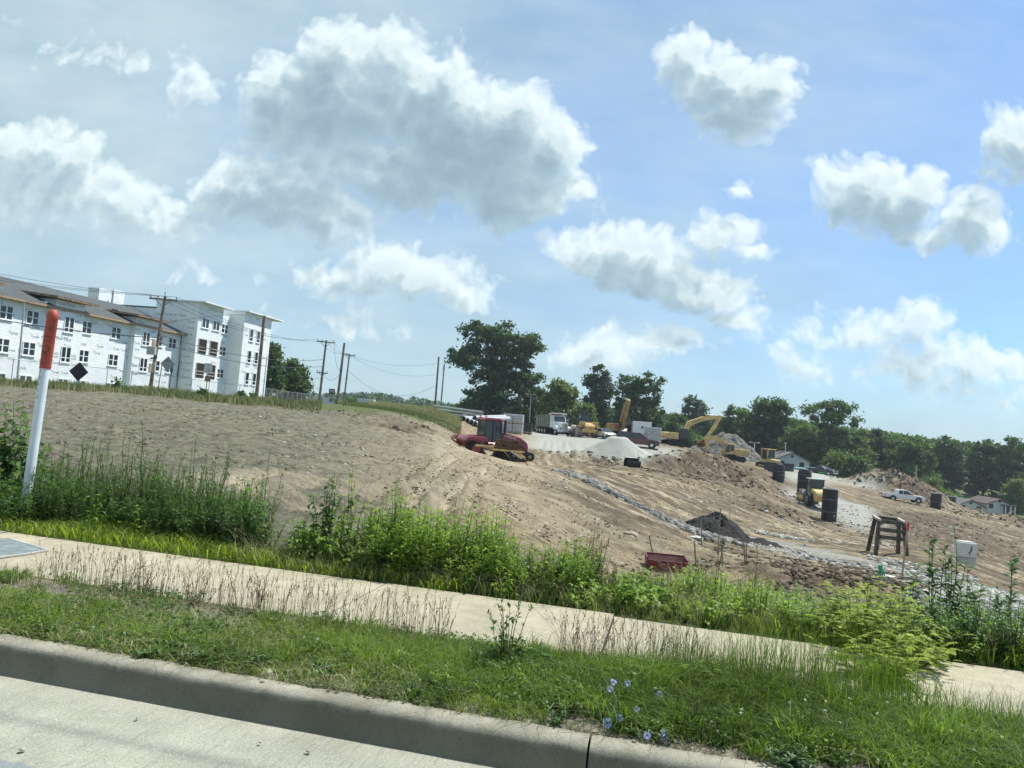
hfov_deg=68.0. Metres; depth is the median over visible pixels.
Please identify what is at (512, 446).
towed scraper
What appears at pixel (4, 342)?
window
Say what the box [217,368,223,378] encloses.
window
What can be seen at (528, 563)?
weed
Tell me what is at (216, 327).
window
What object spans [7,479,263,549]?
weed thicket
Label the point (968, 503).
house
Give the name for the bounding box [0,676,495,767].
road
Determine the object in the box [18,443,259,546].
weed thicket
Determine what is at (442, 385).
utility pole
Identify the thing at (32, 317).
window
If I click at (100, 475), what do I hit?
weed
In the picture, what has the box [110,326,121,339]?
window
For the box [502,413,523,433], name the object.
wrapped pallets
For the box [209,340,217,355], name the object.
doorway
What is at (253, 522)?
weed
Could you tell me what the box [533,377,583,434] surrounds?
willow tree
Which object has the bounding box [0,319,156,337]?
overhead wire
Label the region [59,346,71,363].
window
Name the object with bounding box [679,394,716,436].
broadleaf tree
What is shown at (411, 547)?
foxtail grass
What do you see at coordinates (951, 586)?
weed
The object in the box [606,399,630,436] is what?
excavator
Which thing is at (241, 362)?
overhead wire
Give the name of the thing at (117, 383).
bush
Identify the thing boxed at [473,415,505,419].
drain pipe
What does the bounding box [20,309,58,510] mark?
marker post
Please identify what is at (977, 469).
broadleaf tree
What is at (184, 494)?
weed
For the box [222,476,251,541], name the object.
weed
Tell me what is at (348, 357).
utility pole
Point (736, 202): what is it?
sky
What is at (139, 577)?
weed
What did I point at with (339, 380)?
utility pole
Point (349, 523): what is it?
weed
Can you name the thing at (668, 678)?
verge grass
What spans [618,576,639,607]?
weed
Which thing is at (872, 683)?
tall grass
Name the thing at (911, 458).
broadleaf tree
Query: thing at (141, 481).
weed
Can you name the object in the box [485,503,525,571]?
weed
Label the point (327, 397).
house
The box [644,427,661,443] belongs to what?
wrapped pallets
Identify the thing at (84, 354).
window
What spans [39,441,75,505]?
weed
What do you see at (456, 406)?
broadleaf tree
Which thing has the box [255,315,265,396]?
utility pole
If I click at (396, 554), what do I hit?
weed thicket
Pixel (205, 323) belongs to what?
window
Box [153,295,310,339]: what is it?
overhead wire
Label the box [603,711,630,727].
chicory
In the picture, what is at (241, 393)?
bush
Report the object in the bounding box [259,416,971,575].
pale chips
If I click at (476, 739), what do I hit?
kerb
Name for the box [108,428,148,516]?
weed
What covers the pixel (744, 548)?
wooden stake
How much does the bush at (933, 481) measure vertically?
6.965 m
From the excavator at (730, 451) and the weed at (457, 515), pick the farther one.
the excavator at (730, 451)
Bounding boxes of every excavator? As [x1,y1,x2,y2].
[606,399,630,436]
[661,415,721,447]
[704,435,749,462]
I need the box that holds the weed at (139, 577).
[134,560,154,590]
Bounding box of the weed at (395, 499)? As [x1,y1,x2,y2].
[391,475,400,535]
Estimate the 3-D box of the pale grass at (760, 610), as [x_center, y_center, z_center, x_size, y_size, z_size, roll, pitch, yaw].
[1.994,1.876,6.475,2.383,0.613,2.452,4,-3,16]
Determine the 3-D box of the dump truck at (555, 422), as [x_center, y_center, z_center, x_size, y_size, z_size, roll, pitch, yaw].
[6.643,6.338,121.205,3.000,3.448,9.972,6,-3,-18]
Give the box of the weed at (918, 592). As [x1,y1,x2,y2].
[901,562,926,621]
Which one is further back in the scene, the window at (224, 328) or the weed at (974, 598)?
the window at (224, 328)
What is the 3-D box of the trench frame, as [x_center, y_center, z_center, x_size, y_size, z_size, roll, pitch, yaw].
[17.470,7.134,35.272,1.532,1.868,1.298,4,-3,8]
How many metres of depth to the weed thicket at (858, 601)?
6.78 m
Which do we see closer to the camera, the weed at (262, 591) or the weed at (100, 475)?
the weed at (262, 591)
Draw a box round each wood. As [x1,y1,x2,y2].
[307,391,493,409]
[334,399,450,412]
[611,408,1023,495]
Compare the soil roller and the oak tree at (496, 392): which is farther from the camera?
the oak tree at (496, 392)
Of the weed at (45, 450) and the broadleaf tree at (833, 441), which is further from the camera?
the broadleaf tree at (833, 441)
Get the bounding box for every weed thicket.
[0,460,288,554]
[0,479,263,542]
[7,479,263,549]
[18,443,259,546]
[19,455,259,546]
[282,495,527,594]
[490,529,859,636]
[779,581,1022,634]
[783,585,1021,628]
[882,603,1023,669]
[884,583,1023,659]
[902,602,1023,665]
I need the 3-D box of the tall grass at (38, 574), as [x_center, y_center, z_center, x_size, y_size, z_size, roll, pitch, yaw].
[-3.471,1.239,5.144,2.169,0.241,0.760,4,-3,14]
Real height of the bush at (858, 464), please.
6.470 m
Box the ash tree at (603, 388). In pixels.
[580,363,618,436]
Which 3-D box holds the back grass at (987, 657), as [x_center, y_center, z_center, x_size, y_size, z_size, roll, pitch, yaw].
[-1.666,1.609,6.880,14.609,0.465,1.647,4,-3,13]
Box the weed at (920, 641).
[847,598,975,669]
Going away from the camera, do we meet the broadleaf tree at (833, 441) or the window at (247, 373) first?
the window at (247, 373)
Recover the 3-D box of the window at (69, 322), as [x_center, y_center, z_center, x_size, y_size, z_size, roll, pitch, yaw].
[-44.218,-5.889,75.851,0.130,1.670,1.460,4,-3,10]
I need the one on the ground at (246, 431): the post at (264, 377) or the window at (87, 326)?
the post at (264, 377)
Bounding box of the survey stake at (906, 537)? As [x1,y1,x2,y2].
[901,522,909,574]
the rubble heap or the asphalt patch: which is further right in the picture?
the rubble heap
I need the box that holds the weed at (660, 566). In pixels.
[655,559,676,586]
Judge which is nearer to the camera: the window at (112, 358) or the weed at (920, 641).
the weed at (920, 641)
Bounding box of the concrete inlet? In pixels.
[954,540,977,564]
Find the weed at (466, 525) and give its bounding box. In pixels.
[442,497,479,571]
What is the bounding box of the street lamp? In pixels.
[16,301,47,379]
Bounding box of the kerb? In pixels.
[0,633,786,767]
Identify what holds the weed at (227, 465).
on the ground at (246, 431)
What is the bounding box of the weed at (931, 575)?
[919,530,952,630]
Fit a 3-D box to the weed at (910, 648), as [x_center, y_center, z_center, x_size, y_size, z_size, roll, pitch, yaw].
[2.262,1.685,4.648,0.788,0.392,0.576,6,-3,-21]
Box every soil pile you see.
[687,515,745,538]
[737,538,787,548]
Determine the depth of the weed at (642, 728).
3.51 m
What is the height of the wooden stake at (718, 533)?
1.570 m
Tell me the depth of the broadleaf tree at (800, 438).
170.68 m
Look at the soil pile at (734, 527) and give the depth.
35.98 m
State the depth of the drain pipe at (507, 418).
87.76 m
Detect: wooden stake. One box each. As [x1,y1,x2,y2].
[694,541,696,566]
[717,508,720,553]
[743,536,744,562]
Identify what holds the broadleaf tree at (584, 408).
on the ground at (246, 431)
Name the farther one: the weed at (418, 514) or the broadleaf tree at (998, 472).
the broadleaf tree at (998, 472)
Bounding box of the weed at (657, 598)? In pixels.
[628,573,675,614]
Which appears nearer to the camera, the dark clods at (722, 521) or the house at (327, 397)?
the dark clods at (722, 521)
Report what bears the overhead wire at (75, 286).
attached to the utility pole at (151, 350)
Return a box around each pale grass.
[224,531,871,645]
[624,558,847,632]
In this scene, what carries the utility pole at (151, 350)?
on the ground at (246, 431)
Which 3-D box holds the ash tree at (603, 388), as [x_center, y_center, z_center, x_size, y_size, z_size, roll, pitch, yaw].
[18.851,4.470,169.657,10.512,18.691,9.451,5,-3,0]
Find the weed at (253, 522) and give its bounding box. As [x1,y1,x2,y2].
[240,479,268,552]
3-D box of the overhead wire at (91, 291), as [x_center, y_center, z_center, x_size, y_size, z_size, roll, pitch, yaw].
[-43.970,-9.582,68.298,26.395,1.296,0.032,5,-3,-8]
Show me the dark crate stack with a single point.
(525, 430)
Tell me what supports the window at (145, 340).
in the apartment building
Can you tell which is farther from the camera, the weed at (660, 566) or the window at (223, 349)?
the window at (223, 349)
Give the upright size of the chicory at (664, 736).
0.084 m
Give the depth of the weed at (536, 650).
4.30 m
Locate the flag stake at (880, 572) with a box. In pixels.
[877,565,885,592]
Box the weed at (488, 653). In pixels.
[468,638,536,670]
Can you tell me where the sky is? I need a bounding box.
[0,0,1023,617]
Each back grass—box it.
[0,508,1023,670]
[641,568,864,642]
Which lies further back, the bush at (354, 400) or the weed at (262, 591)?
the bush at (354, 400)
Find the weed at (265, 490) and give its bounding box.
[252,452,283,544]
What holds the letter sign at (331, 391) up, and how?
on the ground at (246, 431)
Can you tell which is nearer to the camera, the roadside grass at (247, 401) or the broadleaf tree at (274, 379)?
the roadside grass at (247, 401)
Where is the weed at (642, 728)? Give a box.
[624,713,676,735]
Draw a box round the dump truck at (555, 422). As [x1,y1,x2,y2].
[535,413,571,435]
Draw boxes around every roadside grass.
[0,375,322,410]
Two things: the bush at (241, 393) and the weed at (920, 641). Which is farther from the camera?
the bush at (241, 393)
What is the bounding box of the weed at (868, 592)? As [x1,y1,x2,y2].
[817,576,923,644]
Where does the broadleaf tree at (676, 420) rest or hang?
on the ground at (246, 431)
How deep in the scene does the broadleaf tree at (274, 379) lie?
117.11 m
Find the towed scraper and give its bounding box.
[475,439,534,462]
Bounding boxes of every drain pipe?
[461,416,472,420]
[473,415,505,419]
[477,416,510,420]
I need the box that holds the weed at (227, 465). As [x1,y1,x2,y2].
[197,442,231,516]
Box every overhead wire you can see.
[0,278,138,293]
[0,280,173,296]
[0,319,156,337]
[3,274,156,295]
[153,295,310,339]
[159,342,322,367]
[161,335,323,360]
[165,315,262,323]
[167,297,323,340]
[178,297,333,340]
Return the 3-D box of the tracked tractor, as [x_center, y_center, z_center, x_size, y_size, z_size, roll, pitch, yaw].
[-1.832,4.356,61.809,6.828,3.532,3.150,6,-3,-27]
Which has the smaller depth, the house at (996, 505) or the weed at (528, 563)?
the weed at (528, 563)
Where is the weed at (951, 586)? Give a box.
[937,525,968,627]
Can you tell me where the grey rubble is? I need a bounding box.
[551,468,745,546]
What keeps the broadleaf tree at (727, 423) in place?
on the ground at (246, 431)
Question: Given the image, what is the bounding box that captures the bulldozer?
[755,448,794,471]
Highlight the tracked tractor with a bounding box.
[451,415,527,461]
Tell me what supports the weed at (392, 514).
on the ground at (246, 431)
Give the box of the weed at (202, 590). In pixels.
[183,577,219,605]
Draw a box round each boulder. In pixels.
[623,530,638,537]
[689,535,702,541]
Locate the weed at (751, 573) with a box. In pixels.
[731,541,764,606]
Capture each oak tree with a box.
[444,319,550,429]
[737,394,800,456]
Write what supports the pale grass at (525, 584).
on the ground at (246, 431)
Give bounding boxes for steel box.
[644,552,687,573]
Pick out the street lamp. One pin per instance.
(18, 365)
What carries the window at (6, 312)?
in the apartment building
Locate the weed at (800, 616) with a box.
[764,600,861,638]
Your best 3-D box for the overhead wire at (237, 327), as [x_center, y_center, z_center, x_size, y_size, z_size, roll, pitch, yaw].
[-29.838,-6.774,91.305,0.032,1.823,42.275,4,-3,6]
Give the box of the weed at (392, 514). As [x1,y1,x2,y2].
[374,478,412,543]
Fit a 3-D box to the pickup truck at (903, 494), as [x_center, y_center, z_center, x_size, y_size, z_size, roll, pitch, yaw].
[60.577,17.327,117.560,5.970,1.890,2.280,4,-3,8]
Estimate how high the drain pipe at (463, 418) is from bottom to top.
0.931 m
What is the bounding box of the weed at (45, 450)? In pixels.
[34,443,57,488]
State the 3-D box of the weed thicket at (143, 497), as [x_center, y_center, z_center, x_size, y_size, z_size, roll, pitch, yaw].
[-3.820,1.117,7.762,3.241,0.792,1.236,4,-3,12]
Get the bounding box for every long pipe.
[432,405,483,413]
[439,409,482,415]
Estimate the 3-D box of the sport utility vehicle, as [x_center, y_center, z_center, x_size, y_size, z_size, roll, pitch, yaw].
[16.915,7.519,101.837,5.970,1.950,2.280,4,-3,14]
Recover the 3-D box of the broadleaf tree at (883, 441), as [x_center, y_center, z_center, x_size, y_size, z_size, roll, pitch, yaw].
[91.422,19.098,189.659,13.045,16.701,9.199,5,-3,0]
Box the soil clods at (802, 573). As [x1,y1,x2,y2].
[0,393,1023,600]
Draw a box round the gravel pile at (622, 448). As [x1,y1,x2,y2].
[581,436,652,459]
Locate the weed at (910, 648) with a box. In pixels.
[803,627,955,686]
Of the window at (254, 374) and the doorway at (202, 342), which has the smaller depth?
the doorway at (202, 342)
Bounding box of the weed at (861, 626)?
[790,575,932,651]
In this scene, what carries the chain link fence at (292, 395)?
on the ground at (246, 431)
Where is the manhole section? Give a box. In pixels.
[624,453,640,467]
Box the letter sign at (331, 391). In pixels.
[329,389,334,403]
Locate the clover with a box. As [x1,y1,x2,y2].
[0,570,1023,767]
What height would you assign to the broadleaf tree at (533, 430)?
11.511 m
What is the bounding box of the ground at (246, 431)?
[0,383,1023,671]
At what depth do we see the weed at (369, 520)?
6.84 m
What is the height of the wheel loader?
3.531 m
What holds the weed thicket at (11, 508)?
on the ground at (246, 431)
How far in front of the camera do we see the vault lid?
6.23 m
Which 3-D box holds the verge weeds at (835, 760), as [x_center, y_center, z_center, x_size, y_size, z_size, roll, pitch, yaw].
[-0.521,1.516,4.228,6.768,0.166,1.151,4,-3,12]
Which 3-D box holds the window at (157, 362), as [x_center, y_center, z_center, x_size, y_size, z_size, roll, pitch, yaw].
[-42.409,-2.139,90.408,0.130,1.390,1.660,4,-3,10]
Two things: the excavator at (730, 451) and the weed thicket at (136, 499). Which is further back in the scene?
the excavator at (730, 451)
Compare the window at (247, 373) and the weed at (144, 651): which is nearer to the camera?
the weed at (144, 651)
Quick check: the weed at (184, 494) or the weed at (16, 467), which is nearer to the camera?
the weed at (184, 494)
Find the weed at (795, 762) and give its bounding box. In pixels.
[757,737,816,767]
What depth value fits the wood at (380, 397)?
405.83 m
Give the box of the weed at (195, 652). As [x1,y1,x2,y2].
[177,640,247,663]
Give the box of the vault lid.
[0,538,48,558]
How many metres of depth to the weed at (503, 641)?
4.26 m
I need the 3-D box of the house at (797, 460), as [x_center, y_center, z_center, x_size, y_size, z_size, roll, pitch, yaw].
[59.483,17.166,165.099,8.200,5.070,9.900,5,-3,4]
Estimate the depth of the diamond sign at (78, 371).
51.91 m
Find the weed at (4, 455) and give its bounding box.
[0,423,18,476]
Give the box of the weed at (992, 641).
[987,623,1019,659]
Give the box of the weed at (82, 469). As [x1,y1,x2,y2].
[60,438,97,520]
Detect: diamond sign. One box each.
[69,362,87,382]
[158,356,174,389]
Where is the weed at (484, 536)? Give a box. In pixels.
[463,501,504,557]
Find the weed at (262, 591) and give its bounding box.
[246,577,270,611]
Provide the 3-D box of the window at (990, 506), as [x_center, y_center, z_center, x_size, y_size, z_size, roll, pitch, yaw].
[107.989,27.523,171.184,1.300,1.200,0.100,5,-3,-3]
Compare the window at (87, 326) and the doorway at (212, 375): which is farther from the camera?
the doorway at (212, 375)
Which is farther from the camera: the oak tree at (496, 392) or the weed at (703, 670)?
the oak tree at (496, 392)
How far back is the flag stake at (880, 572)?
14.35 m
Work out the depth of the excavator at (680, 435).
112.18 m
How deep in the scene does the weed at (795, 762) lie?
3.31 m
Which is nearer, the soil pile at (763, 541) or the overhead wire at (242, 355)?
the soil pile at (763, 541)
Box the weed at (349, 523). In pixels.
[335,467,366,559]
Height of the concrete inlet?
1.165 m
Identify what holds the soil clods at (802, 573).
on the ground at (246, 431)
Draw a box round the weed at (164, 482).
[148,455,186,510]
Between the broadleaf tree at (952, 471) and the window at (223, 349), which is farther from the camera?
the broadleaf tree at (952, 471)
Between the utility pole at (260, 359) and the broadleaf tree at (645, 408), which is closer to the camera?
the utility pole at (260, 359)
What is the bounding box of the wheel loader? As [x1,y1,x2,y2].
[570,414,598,437]
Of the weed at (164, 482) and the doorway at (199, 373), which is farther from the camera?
the doorway at (199, 373)
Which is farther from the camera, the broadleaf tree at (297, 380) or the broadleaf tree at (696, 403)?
the broadleaf tree at (696, 403)
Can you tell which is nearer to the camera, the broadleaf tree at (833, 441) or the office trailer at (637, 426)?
the office trailer at (637, 426)
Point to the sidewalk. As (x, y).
(471, 615)
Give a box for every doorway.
[195,362,204,377]
[198,338,206,353]
[208,365,215,378]
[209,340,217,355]
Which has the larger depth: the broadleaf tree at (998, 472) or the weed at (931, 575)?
the broadleaf tree at (998, 472)
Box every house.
[314,393,335,403]
[775,451,811,469]
[947,496,955,502]
[956,497,987,510]
[967,495,1017,514]
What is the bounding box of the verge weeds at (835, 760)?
[0,564,1023,767]
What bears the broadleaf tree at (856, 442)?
on the ground at (246, 431)
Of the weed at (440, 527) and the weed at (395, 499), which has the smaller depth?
the weed at (440, 527)
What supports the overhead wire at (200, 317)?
attached to the utility pole at (260, 359)
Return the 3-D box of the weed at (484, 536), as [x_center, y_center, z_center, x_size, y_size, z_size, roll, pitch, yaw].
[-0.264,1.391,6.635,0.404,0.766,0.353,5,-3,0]
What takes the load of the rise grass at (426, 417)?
on the ground at (246, 431)
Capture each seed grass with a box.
[27,537,461,641]
[534,598,746,670]
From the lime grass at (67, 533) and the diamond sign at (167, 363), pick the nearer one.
the lime grass at (67, 533)
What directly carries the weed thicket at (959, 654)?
on the ground at (246, 431)
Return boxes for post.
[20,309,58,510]
[174,327,183,386]
[262,358,266,394]
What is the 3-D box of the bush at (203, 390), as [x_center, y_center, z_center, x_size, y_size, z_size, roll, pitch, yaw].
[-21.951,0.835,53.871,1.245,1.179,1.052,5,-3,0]
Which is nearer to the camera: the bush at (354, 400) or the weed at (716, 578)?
the weed at (716, 578)
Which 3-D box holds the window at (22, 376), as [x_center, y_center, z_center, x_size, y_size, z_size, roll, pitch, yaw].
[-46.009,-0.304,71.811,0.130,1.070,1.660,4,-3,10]
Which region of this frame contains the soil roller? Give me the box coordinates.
[796,477,825,505]
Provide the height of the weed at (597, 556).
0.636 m
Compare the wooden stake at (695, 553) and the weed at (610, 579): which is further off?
the wooden stake at (695, 553)
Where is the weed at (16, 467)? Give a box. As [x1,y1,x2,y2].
[0,400,48,500]
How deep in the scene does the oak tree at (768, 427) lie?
179.75 m
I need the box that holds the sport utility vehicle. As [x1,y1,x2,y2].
[616,431,660,448]
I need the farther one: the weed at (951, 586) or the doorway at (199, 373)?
the doorway at (199, 373)
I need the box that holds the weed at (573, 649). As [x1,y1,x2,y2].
[564,631,583,654]
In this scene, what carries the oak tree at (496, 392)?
on the ground at (246, 431)
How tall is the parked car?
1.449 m
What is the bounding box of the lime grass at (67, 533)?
[0,514,480,593]
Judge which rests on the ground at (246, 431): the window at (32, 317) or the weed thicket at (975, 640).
the weed thicket at (975, 640)
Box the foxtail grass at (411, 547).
[213,515,610,605]
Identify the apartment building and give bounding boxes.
[0,276,284,396]
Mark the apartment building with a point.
(100, 311)
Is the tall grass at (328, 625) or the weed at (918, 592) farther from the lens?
the weed at (918, 592)
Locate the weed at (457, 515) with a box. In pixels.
[435,493,467,552]
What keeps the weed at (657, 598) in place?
on the ground at (246, 431)
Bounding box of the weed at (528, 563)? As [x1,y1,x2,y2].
[525,543,551,583]
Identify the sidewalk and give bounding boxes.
[0,531,1023,718]
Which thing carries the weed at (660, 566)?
on the ground at (246, 431)
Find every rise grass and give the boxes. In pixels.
[342,401,461,434]
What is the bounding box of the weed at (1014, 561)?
[989,555,1023,633]
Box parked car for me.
[596,428,615,437]
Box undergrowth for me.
[528,426,1019,509]
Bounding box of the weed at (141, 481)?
[132,421,170,523]
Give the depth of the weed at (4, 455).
8.11 m
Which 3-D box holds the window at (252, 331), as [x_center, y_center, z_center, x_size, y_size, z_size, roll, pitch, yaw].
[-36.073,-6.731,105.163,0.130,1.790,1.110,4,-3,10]
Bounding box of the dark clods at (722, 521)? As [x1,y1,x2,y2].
[685,511,749,538]
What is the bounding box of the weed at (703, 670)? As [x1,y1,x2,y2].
[678,659,722,695]
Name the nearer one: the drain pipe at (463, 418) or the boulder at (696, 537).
the boulder at (696, 537)
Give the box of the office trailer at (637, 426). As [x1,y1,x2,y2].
[631,421,651,433]
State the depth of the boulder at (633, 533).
24.21 m
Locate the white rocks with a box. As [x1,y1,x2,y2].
[727,529,1023,624]
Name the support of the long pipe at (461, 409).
on the long pipe at (466, 413)
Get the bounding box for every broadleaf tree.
[265,341,287,399]
[278,357,317,400]
[449,397,473,417]
[514,394,544,431]
[567,400,600,427]
[609,370,669,431]
[656,412,699,447]
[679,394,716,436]
[710,403,754,442]
[774,425,825,466]
[793,398,865,475]
[838,426,880,469]
[864,427,893,468]
[880,432,944,481]
[920,434,971,492]
[948,439,1009,499]
[984,435,1023,491]
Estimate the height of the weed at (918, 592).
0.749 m
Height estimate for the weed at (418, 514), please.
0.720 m
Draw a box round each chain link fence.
[0,357,253,395]
[265,388,324,403]
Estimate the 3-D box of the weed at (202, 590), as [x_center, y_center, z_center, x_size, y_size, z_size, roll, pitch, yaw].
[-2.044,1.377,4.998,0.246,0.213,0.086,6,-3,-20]
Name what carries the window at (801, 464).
in the house at (797, 460)
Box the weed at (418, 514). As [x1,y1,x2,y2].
[400,498,437,535]
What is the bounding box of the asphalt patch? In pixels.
[0,581,81,609]
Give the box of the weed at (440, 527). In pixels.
[421,507,456,551]
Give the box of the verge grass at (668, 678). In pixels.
[0,571,1023,767]
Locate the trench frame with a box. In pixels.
[866,515,908,555]
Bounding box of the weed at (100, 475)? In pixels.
[88,441,113,506]
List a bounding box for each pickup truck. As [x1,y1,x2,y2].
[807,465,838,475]
[881,489,925,503]
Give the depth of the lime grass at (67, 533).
6.69 m
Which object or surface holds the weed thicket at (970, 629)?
on the ground at (246, 431)
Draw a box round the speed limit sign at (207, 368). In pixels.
[204,363,212,388]
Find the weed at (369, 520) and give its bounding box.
[356,490,393,547]
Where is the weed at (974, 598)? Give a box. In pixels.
[956,565,990,629]
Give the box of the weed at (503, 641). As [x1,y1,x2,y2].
[487,594,533,661]
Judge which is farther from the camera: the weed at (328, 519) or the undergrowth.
the undergrowth
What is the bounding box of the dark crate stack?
[522,423,532,433]
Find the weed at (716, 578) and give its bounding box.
[695,519,728,599]
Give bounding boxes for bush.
[111,376,126,391]
[195,388,208,395]
[235,390,247,397]
[338,396,356,403]
[819,449,849,476]
[838,454,871,477]
[917,473,944,491]
[999,475,1023,513]
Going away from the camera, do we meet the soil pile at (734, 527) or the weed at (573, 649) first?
the weed at (573, 649)
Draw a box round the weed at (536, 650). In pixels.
[525,640,551,660]
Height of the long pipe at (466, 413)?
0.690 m
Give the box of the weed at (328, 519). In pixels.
[306,474,343,553]
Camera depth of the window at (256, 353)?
106.95 m
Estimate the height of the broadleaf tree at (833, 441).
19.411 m
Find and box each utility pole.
[146,292,177,385]
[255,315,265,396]
[316,339,334,400]
[336,343,344,403]
[343,353,355,401]
[434,357,439,407]
[440,364,444,408]
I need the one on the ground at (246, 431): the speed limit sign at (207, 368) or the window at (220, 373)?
the speed limit sign at (207, 368)
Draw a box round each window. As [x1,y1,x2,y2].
[0,304,13,321]
[0,338,9,353]
[19,375,31,380]
[21,341,35,356]
[25,309,39,325]
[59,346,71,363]
[63,316,74,333]
[79,349,89,363]
[82,321,92,334]
[107,353,118,366]
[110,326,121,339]
[138,357,147,372]
[141,331,150,346]
[156,360,159,371]
[159,336,162,347]
[167,337,176,349]
[201,318,209,329]
[212,320,219,331]
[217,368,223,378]
[219,346,225,356]
[222,323,228,334]
[244,372,249,384]
[247,350,251,363]
[249,329,253,341]
[251,373,256,385]
[254,352,258,364]
[256,330,260,343]
[798,462,804,467]
[988,503,993,508]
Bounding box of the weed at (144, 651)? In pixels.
[132,634,197,659]
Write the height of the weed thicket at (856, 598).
0.829 m
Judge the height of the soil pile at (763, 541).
0.836 m
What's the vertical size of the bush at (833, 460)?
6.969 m
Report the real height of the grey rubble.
1.782 m
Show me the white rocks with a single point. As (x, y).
(899, 562)
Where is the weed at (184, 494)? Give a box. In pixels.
[178,434,211,524]
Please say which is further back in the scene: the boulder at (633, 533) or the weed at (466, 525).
the boulder at (633, 533)
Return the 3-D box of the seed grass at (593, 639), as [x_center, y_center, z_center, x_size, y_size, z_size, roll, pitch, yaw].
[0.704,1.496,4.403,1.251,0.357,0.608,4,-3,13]
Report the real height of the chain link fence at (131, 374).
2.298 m
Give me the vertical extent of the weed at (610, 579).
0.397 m
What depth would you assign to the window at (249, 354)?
105.08 m
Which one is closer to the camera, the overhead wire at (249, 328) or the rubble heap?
the overhead wire at (249, 328)
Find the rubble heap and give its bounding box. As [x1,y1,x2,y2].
[690,432,760,461]
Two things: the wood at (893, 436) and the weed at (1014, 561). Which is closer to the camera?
the weed at (1014, 561)
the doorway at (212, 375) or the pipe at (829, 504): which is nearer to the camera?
the pipe at (829, 504)
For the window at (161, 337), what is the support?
in the apartment building
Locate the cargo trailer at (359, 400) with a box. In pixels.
[357,398,375,402]
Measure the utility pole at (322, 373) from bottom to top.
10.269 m
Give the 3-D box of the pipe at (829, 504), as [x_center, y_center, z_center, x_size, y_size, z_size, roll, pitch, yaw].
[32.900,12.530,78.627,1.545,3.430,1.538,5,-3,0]
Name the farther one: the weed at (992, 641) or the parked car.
the parked car
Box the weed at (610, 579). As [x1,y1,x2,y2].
[602,561,621,598]
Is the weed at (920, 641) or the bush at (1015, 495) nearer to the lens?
the weed at (920, 641)
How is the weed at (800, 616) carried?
on the ground at (246, 431)
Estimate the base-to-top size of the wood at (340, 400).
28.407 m
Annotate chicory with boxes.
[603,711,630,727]
[607,679,630,706]
[634,690,662,711]
[643,721,673,743]
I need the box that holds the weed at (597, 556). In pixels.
[580,530,610,588]
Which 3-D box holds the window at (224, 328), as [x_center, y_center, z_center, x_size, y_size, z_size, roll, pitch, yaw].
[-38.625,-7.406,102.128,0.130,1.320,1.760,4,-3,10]
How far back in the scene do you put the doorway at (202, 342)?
96.05 m
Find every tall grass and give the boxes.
[0,553,107,605]
[256,602,586,681]
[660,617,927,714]
[904,666,1023,732]
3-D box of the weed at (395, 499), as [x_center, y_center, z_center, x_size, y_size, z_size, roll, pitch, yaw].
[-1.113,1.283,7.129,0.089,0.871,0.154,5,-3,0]
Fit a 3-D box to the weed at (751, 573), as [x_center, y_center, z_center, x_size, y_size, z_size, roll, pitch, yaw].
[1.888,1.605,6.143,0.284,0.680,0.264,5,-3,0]
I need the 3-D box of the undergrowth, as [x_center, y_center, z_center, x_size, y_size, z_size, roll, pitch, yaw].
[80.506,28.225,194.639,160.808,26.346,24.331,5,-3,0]

